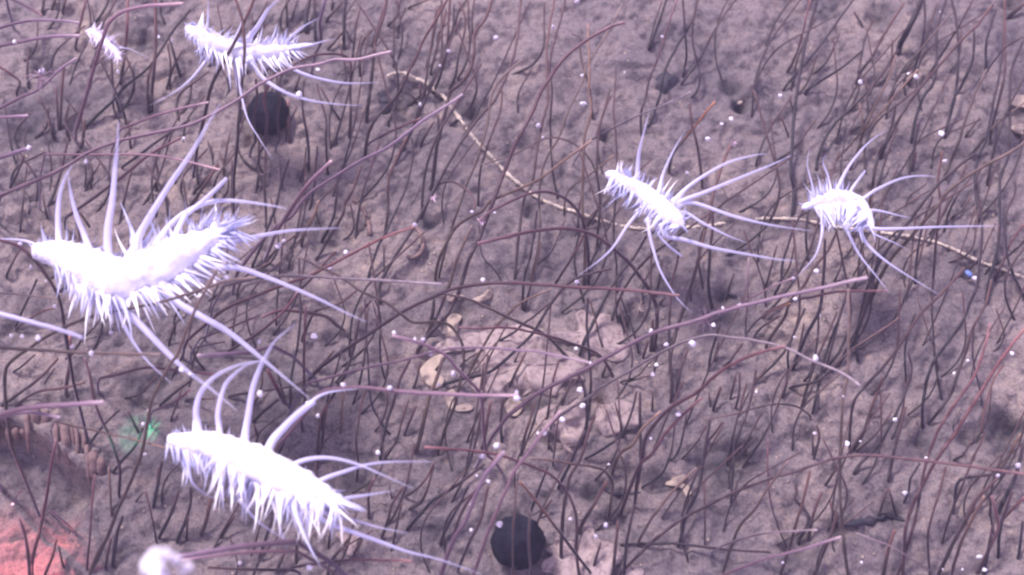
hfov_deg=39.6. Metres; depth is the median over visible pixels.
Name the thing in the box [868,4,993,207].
stalk
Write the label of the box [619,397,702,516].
stalk
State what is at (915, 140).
stalk
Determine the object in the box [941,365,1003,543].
stalk
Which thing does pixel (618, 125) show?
stalk
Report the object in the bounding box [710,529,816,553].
stalk
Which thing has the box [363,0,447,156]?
stalk
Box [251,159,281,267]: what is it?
stalk
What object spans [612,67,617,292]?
stalk
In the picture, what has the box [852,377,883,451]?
stalk
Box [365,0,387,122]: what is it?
stalk
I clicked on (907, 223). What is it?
stalk
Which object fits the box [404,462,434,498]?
stalk
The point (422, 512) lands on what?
stalk
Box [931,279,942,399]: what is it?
stalk
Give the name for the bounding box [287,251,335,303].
stalk
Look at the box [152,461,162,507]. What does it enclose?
stalk
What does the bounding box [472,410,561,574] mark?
stalk
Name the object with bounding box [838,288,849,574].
stalk
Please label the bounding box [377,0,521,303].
stalk
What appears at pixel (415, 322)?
stalk
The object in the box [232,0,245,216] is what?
stalk
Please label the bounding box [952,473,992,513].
stalk
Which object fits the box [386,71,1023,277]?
beaded rope
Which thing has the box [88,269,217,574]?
stalk
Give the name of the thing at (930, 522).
stalk
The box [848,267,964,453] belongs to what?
stalk
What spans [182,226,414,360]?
stalk
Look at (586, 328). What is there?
stalk
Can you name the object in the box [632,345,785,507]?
stalk
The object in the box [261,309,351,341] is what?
stalk
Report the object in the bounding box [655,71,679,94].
black ball
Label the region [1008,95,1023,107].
lobed crust
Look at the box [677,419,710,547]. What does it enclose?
stalk
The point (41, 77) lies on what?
feathery tuft
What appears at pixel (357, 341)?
stalk
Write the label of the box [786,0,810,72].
stalk
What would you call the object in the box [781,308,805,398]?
stalk
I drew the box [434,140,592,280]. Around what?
stalk
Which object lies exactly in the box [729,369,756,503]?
stalk
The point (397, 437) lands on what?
stalk
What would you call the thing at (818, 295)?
stalk
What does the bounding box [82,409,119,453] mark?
stalk
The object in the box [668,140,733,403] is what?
stalk
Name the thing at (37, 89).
stalk
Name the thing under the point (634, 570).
lobed crust
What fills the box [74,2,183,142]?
stalk
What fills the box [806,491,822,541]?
stalk
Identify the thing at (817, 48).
stalk
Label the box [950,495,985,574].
stalk
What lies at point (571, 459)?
stalk
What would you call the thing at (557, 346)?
stalk
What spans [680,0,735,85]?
stalk
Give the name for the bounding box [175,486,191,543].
stalk
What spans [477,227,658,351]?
stalk
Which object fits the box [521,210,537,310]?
stalk
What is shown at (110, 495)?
stalk
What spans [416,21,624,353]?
stalk
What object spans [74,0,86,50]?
stalk
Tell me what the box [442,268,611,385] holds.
stalk
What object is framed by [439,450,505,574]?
stalk
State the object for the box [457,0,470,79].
stalk
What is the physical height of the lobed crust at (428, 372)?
0.022 m
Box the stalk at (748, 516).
[722,461,788,573]
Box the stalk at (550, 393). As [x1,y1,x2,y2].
[545,360,559,419]
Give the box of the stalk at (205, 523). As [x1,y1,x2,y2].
[200,497,212,537]
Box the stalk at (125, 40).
[119,0,128,85]
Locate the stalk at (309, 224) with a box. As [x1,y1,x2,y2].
[300,200,319,246]
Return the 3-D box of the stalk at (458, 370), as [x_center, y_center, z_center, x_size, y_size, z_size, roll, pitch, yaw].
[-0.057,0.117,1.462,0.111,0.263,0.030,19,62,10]
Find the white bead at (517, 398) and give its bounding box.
[513,396,520,401]
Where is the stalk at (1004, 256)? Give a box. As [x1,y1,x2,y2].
[994,223,1023,281]
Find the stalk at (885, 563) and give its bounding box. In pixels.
[881,529,895,574]
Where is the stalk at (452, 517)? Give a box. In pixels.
[439,487,468,546]
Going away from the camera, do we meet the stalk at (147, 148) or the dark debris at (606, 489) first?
the dark debris at (606, 489)
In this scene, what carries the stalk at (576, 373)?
on the seabed
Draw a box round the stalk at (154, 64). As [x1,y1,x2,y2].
[150,0,157,112]
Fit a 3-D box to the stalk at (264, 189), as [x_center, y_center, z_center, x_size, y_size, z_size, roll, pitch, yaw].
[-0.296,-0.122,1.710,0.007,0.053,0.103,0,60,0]
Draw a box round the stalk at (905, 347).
[904,313,915,382]
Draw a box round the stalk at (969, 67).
[957,30,975,94]
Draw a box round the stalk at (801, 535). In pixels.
[793,484,810,545]
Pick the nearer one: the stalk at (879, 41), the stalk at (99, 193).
the stalk at (99, 193)
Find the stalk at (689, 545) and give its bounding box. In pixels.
[620,542,770,553]
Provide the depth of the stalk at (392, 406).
1.55 m
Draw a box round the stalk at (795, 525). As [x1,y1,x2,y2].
[779,471,810,574]
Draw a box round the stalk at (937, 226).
[930,151,942,294]
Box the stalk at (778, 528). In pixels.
[767,439,787,548]
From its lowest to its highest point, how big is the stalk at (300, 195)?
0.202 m
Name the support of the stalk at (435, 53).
on the seabed
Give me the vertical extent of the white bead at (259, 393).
0.006 m
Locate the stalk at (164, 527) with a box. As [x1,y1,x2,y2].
[157,490,179,539]
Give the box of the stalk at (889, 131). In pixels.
[879,103,896,159]
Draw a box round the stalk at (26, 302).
[14,279,37,327]
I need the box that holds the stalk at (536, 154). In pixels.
[513,0,554,279]
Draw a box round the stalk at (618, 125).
[572,91,690,165]
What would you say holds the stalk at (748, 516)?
on the seabed
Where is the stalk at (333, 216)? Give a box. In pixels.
[320,169,339,242]
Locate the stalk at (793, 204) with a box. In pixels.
[789,0,818,216]
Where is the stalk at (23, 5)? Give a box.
[5,0,42,29]
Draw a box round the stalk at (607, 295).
[578,236,646,356]
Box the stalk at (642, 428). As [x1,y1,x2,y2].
[610,411,660,475]
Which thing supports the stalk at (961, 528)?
on the seabed
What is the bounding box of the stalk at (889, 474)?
[887,406,906,482]
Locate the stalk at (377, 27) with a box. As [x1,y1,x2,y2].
[371,6,383,47]
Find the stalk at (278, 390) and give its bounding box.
[266,368,289,406]
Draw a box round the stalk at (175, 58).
[169,39,181,76]
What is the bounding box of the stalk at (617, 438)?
[584,391,637,459]
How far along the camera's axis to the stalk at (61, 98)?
1.77 m
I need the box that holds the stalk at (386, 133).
[367,118,420,145]
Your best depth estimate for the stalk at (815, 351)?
1.59 m
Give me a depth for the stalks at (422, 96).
1.67 m
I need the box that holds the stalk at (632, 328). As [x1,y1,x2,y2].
[619,295,639,353]
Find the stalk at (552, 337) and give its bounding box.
[459,326,613,377]
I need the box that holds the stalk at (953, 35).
[927,0,973,76]
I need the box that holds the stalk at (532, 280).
[524,241,541,311]
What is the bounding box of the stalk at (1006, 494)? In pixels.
[997,445,1023,514]
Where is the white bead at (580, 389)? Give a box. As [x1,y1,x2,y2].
[577,387,583,392]
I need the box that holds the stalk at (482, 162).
[477,89,502,206]
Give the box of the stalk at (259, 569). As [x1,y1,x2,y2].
[207,566,301,574]
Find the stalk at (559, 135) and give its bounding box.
[530,3,622,281]
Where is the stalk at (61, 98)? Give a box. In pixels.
[58,64,64,129]
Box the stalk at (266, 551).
[182,549,337,574]
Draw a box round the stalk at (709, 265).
[707,211,713,309]
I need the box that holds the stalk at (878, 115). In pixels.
[835,69,918,159]
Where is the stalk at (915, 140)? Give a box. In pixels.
[911,123,918,171]
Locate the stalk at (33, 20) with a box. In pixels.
[0,19,79,28]
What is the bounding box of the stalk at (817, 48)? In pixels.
[782,0,853,91]
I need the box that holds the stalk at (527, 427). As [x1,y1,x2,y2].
[520,402,535,454]
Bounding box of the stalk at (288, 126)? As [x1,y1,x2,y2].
[286,99,291,143]
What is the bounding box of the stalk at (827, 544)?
[813,511,837,574]
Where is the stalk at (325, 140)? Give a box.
[316,82,328,174]
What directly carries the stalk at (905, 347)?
on the seabed
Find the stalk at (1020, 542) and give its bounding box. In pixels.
[1016,520,1023,559]
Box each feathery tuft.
[26,65,55,88]
[553,437,576,455]
[589,383,609,412]
[631,299,646,315]
[696,307,718,330]
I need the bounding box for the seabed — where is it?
[0,0,1023,574]
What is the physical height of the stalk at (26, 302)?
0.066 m
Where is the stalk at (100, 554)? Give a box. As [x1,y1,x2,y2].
[93,544,105,570]
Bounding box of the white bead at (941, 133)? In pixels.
[938,131,944,136]
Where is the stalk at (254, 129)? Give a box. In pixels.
[248,79,257,156]
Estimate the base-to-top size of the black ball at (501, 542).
0.058 m
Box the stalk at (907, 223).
[854,153,975,362]
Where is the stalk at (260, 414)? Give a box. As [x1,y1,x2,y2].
[252,399,278,422]
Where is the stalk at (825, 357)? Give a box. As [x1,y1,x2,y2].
[811,300,845,414]
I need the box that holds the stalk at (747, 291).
[744,258,749,334]
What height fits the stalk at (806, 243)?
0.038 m
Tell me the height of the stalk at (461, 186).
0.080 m
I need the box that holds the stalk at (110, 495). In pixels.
[108,467,112,516]
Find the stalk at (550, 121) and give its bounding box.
[549,0,565,198]
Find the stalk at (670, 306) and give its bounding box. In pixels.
[668,249,679,372]
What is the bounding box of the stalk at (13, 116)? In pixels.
[0,114,28,118]
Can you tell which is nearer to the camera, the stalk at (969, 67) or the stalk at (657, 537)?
the stalk at (657, 537)
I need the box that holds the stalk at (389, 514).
[380,487,403,539]
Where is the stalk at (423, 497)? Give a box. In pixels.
[408,464,434,510]
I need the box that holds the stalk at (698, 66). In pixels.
[691,0,700,97]
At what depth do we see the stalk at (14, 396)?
1.58 m
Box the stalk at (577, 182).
[563,154,614,215]
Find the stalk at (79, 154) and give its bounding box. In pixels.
[39,153,220,209]
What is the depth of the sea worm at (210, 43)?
1.65 m
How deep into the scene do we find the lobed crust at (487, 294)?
1.66 m
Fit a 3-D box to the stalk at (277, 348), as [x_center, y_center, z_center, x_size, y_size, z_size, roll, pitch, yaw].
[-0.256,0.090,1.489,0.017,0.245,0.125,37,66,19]
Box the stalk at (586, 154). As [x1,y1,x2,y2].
[481,137,601,222]
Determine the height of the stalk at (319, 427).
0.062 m
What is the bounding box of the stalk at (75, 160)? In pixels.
[0,50,391,196]
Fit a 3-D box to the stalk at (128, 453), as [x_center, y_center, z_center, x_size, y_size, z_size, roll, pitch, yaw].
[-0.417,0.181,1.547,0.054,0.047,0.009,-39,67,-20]
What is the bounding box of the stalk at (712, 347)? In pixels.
[707,323,720,370]
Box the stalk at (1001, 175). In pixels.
[985,41,1023,303]
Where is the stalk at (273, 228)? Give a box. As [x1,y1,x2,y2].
[231,94,462,294]
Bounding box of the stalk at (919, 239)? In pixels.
[913,196,933,283]
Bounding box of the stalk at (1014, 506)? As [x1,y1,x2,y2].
[996,496,1023,526]
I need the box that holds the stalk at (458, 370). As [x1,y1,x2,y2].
[392,335,502,473]
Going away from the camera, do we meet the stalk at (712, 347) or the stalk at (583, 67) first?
the stalk at (712, 347)
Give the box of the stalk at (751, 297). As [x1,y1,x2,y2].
[709,277,792,313]
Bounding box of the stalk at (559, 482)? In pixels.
[424,446,580,574]
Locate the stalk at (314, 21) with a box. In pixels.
[313,0,316,41]
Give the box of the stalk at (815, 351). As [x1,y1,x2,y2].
[803,315,819,381]
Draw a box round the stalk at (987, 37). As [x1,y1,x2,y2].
[984,9,996,70]
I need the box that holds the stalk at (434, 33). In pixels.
[425,5,439,67]
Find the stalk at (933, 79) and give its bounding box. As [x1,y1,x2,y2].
[910,0,946,143]
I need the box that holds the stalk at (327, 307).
[300,290,356,342]
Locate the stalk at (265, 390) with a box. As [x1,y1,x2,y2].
[227,381,302,397]
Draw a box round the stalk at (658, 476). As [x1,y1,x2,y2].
[641,424,675,488]
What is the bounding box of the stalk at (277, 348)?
[197,343,316,379]
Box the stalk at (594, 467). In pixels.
[529,457,613,518]
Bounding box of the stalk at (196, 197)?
[190,164,218,206]
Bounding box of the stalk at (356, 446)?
[355,390,366,481]
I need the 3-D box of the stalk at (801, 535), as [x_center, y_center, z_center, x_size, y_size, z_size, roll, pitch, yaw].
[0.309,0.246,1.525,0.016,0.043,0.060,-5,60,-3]
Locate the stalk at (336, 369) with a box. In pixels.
[322,351,341,425]
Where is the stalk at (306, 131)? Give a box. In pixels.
[301,88,309,172]
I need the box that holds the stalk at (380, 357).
[374,299,384,379]
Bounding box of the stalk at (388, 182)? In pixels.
[384,137,407,234]
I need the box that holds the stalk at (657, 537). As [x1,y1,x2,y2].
[618,454,1023,574]
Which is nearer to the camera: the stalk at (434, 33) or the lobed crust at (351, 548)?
the lobed crust at (351, 548)
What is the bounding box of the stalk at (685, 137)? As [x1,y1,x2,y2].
[667,101,715,173]
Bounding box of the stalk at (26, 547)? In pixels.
[17,517,30,574]
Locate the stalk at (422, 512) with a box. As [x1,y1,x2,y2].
[406,464,484,530]
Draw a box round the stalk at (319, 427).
[316,399,331,453]
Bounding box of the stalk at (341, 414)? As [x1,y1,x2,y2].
[339,391,345,433]
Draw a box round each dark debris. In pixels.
[599,484,640,495]
[725,293,736,298]
[844,512,904,526]
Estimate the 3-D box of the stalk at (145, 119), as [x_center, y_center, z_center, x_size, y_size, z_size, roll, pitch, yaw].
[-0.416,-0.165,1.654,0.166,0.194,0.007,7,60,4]
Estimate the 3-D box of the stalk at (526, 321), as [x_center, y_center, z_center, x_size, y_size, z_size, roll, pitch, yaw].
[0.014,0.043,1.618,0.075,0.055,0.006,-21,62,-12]
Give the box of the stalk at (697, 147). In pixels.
[688,103,703,187]
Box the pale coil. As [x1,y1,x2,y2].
[406,224,424,259]
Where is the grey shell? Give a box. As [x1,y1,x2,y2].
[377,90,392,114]
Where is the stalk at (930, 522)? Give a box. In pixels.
[926,467,946,574]
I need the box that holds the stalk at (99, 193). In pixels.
[63,137,180,229]
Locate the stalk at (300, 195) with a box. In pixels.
[263,160,332,261]
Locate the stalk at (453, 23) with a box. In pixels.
[441,4,454,66]
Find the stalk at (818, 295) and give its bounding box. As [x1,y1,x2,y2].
[761,290,887,315]
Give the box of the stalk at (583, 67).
[571,33,593,119]
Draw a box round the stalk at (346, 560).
[282,558,411,574]
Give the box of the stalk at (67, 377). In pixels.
[64,334,71,396]
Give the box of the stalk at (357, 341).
[307,281,679,382]
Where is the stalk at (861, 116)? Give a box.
[858,102,863,148]
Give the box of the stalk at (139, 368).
[96,366,215,393]
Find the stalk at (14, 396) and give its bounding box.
[0,357,58,406]
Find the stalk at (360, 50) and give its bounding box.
[358,29,372,76]
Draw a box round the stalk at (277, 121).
[274,85,281,152]
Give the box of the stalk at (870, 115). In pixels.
[849,55,896,169]
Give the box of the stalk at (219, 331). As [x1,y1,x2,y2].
[192,315,258,357]
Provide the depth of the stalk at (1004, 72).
1.77 m
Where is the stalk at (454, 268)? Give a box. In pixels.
[425,225,472,334]
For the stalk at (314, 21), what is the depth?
1.85 m
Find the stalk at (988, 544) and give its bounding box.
[982,525,993,574]
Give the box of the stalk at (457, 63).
[448,1,465,89]
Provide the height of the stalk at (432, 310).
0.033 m
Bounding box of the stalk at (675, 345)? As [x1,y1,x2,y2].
[549,334,860,426]
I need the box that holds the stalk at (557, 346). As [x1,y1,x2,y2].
[443,293,568,356]
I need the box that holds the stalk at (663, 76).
[647,0,696,127]
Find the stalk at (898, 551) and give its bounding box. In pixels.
[857,533,936,574]
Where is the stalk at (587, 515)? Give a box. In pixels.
[579,481,607,533]
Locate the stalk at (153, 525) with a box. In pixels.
[144,491,157,543]
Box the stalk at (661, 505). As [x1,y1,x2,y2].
[636,467,696,546]
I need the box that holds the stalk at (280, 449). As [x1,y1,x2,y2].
[277,419,297,454]
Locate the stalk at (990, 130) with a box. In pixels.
[969,102,1023,155]
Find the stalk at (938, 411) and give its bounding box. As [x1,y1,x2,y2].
[927,279,992,424]
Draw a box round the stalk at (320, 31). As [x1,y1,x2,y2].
[310,0,326,73]
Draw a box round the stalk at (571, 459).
[557,431,585,489]
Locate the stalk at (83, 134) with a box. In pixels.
[72,119,85,159]
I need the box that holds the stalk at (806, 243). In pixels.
[805,211,808,261]
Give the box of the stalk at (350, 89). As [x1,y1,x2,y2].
[279,53,352,138]
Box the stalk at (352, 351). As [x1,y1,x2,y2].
[321,300,371,430]
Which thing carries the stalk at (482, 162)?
on the seabed
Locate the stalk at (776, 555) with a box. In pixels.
[721,536,841,574]
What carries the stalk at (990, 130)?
on the seabed
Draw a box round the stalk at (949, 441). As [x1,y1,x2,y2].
[900,328,1023,574]
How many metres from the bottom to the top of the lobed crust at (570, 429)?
0.027 m
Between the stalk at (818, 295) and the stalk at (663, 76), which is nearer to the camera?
the stalk at (818, 295)
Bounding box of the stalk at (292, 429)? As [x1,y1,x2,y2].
[254,385,518,506]
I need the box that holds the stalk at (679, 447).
[670,414,687,460]
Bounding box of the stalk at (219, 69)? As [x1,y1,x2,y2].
[192,0,254,177]
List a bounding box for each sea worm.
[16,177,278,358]
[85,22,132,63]
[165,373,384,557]
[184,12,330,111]
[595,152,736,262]
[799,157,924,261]
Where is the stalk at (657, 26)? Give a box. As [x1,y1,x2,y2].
[649,0,666,50]
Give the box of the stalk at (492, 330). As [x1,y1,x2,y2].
[466,289,550,375]
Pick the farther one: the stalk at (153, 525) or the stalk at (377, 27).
the stalk at (377, 27)
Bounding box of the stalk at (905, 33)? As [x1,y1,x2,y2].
[895,0,922,55]
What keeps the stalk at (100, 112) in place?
on the seabed
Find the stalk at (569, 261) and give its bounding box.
[554,227,588,283]
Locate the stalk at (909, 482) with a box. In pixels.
[903,462,920,503]
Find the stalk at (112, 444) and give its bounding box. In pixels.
[84,357,121,497]
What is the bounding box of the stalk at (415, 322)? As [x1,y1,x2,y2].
[298,257,465,456]
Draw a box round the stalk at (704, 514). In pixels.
[703,479,705,544]
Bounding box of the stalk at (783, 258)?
[773,210,804,295]
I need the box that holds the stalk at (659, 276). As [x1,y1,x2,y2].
[654,259,662,296]
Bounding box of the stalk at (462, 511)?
[448,452,500,546]
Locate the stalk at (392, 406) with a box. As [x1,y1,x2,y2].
[379,359,410,460]
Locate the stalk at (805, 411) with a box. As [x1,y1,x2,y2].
[704,403,810,419]
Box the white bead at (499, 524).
[496,521,502,527]
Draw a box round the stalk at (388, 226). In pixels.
[367,137,413,277]
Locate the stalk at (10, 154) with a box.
[0,146,31,159]
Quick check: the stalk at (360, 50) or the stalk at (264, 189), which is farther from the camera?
the stalk at (360, 50)
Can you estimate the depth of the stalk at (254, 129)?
1.70 m
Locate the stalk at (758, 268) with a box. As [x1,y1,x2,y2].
[743,230,766,306]
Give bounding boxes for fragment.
[665,474,691,499]
[964,270,972,276]
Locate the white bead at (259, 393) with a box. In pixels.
[257,390,262,396]
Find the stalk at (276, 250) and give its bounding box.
[261,234,296,268]
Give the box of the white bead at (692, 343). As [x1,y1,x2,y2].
[688,340,696,347]
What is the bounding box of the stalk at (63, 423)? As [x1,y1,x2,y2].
[50,421,165,447]
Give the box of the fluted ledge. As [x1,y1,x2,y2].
[0,409,105,485]
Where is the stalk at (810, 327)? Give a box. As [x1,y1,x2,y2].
[791,239,826,370]
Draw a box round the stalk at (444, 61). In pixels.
[432,0,450,93]
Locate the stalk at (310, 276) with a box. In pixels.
[204,274,441,341]
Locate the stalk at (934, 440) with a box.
[896,323,990,574]
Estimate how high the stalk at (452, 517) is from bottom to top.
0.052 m
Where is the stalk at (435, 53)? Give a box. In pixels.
[429,9,446,74]
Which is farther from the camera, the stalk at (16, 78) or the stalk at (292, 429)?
the stalk at (16, 78)
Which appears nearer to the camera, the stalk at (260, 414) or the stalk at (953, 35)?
the stalk at (260, 414)
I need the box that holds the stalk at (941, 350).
[920,161,985,428]
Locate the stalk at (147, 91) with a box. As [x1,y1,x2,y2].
[146,59,152,113]
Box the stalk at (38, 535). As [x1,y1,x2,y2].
[30,438,57,574]
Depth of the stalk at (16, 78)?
1.80 m
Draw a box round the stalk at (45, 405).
[0,400,104,491]
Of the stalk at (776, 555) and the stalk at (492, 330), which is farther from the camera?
the stalk at (492, 330)
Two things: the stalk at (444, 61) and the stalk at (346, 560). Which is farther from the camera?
the stalk at (444, 61)
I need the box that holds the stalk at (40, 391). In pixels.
[14,381,85,406]
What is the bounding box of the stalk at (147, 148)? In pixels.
[121,119,189,168]
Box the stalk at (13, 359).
[3,276,256,516]
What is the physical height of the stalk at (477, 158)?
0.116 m
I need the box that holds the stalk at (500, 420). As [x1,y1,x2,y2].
[499,399,503,442]
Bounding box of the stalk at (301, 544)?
[167,538,348,574]
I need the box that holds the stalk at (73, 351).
[0,346,161,355]
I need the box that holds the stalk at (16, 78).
[0,66,20,95]
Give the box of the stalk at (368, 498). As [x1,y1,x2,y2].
[367,477,375,518]
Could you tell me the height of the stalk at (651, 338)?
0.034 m
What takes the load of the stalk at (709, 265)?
on the seabed
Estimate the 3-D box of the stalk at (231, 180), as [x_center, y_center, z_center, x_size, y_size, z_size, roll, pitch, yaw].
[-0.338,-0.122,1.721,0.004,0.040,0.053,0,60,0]
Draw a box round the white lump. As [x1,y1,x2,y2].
[140,547,193,574]
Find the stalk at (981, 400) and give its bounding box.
[972,331,982,405]
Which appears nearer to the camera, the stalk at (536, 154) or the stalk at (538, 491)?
the stalk at (538, 491)
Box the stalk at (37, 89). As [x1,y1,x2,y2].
[0,57,76,109]
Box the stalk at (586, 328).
[585,297,590,380]
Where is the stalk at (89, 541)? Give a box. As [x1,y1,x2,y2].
[85,474,94,570]
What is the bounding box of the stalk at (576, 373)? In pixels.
[474,276,867,468]
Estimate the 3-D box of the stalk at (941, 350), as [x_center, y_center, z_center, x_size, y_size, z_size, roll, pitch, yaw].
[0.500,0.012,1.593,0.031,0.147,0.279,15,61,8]
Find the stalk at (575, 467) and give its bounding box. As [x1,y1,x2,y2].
[559,415,595,558]
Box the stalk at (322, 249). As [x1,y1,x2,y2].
[315,165,361,260]
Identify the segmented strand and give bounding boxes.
[351,198,371,235]
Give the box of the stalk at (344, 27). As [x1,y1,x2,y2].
[342,0,346,50]
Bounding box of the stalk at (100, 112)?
[86,9,190,127]
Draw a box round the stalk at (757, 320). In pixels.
[744,303,790,336]
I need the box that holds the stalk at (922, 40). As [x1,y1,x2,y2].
[906,0,925,85]
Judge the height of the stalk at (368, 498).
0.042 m
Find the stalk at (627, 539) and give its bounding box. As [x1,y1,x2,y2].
[622,505,635,574]
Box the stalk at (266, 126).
[255,84,268,168]
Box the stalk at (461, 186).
[420,180,475,219]
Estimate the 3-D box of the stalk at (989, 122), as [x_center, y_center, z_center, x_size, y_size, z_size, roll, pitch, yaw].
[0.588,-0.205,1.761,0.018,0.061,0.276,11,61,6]
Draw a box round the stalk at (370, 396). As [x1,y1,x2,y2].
[364,299,390,434]
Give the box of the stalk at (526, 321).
[499,301,550,341]
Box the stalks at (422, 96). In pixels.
[0,0,1023,574]
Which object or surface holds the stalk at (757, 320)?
on the seabed
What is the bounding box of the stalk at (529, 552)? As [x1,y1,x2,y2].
[527,511,531,574]
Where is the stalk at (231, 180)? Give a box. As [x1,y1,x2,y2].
[231,159,232,209]
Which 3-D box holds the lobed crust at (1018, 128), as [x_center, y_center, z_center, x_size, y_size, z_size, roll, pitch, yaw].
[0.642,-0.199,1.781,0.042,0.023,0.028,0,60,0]
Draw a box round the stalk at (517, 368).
[509,352,526,387]
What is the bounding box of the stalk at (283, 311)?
[226,291,298,351]
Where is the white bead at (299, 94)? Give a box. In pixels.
[296,91,301,97]
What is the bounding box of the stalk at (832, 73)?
[804,49,863,95]
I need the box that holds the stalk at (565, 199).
[479,190,590,284]
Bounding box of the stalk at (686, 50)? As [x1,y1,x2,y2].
[682,0,687,77]
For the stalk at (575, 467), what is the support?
on the seabed
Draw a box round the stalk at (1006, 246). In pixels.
[1004,181,1023,298]
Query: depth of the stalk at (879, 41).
1.81 m
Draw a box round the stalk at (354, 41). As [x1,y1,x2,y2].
[351,9,360,57]
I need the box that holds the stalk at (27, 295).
[0,292,57,299]
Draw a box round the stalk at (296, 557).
[294,523,298,564]
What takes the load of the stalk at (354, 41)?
on the seabed
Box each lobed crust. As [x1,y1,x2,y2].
[335,530,359,555]
[420,354,444,388]
[435,331,480,352]
[444,389,455,409]
[446,294,463,301]
[447,314,461,336]
[455,404,473,411]
[471,324,587,397]
[473,289,492,301]
[505,398,522,416]
[536,399,585,444]
[541,537,577,574]
[552,309,629,361]
[578,522,622,574]
[594,399,641,436]
[622,565,644,574]
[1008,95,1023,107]
[1011,124,1023,134]
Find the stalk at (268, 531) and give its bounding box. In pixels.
[258,515,274,559]
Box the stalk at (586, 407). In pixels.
[577,374,588,445]
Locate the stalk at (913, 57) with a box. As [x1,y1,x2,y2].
[885,11,952,118]
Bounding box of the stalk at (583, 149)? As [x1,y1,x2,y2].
[581,23,592,285]
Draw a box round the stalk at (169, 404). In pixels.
[149,389,190,427]
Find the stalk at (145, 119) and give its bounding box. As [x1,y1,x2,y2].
[106,101,208,179]
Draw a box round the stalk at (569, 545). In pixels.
[519,481,591,572]
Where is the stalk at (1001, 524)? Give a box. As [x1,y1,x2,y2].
[996,490,1012,558]
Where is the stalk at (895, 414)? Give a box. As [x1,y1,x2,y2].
[853,351,912,474]
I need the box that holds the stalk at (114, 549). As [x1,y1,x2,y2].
[111,515,123,567]
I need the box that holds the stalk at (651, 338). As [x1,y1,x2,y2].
[649,319,653,351]
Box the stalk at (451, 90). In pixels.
[429,0,492,190]
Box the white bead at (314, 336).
[310,333,317,338]
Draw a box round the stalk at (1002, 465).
[997,433,1020,472]
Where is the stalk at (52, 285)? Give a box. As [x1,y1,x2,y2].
[0,239,89,442]
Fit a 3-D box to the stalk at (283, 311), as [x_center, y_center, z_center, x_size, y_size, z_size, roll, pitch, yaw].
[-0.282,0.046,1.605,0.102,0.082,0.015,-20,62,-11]
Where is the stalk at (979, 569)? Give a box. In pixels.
[975,495,999,574]
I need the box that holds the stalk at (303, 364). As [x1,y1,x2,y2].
[300,305,306,432]
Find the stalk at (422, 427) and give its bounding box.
[414,356,443,454]
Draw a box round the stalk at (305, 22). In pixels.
[303,0,310,33]
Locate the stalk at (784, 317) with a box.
[764,231,837,348]
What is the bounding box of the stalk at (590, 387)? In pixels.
[588,359,592,416]
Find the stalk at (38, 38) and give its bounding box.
[0,34,80,47]
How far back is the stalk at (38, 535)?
1.50 m
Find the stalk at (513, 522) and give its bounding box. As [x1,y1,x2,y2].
[512,481,517,574]
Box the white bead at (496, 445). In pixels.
[493,443,499,448]
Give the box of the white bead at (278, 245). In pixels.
[274,243,281,248]
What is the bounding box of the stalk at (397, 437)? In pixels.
[385,399,408,459]
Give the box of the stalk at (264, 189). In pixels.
[263,145,266,227]
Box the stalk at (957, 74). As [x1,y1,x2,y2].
[943,0,959,138]
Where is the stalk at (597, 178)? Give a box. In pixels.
[596,95,610,247]
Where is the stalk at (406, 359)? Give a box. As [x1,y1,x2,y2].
[287,346,588,415]
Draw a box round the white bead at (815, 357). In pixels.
[813,354,818,360]
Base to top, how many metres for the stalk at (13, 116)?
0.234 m
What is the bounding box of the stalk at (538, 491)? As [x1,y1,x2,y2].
[528,466,548,515]
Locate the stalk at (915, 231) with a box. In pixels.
[869,141,1023,303]
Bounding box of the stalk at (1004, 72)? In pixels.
[988,0,1006,144]
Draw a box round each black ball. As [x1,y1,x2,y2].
[247,91,289,134]
[490,514,545,570]
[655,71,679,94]
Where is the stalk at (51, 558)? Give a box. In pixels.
[43,539,56,574]
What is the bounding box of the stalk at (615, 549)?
[612,521,618,574]
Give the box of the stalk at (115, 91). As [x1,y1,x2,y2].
[99,59,126,124]
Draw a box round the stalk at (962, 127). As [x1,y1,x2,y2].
[943,69,987,176]
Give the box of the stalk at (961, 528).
[937,478,997,574]
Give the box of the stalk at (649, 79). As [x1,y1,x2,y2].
[639,0,677,136]
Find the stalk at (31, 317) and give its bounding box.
[14,308,56,331]
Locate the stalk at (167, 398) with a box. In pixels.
[159,379,190,406]
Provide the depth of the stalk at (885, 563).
1.49 m
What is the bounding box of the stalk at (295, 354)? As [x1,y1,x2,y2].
[289,258,301,407]
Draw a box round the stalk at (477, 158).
[438,60,521,278]
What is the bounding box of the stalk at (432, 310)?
[428,299,435,337]
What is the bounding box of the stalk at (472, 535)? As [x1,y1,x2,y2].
[456,486,488,572]
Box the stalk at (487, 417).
[481,399,491,449]
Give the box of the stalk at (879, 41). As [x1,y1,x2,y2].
[855,2,904,84]
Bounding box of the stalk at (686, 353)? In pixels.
[678,348,688,386]
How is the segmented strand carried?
on the seabed
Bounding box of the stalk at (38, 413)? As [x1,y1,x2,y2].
[0,411,60,418]
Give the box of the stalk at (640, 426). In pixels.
[638,392,641,458]
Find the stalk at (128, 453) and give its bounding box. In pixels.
[112,428,143,473]
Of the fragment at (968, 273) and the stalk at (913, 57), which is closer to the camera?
the fragment at (968, 273)
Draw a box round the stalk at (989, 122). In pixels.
[973,25,1003,222]
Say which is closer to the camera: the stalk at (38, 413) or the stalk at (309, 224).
the stalk at (38, 413)
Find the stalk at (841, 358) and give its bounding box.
[788,317,899,389]
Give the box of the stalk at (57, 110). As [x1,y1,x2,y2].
[55,87,60,130]
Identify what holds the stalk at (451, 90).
on the seabed
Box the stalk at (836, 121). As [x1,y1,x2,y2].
[814,49,898,170]
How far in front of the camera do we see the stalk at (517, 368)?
1.60 m
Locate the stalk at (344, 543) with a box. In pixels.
[330,536,348,559]

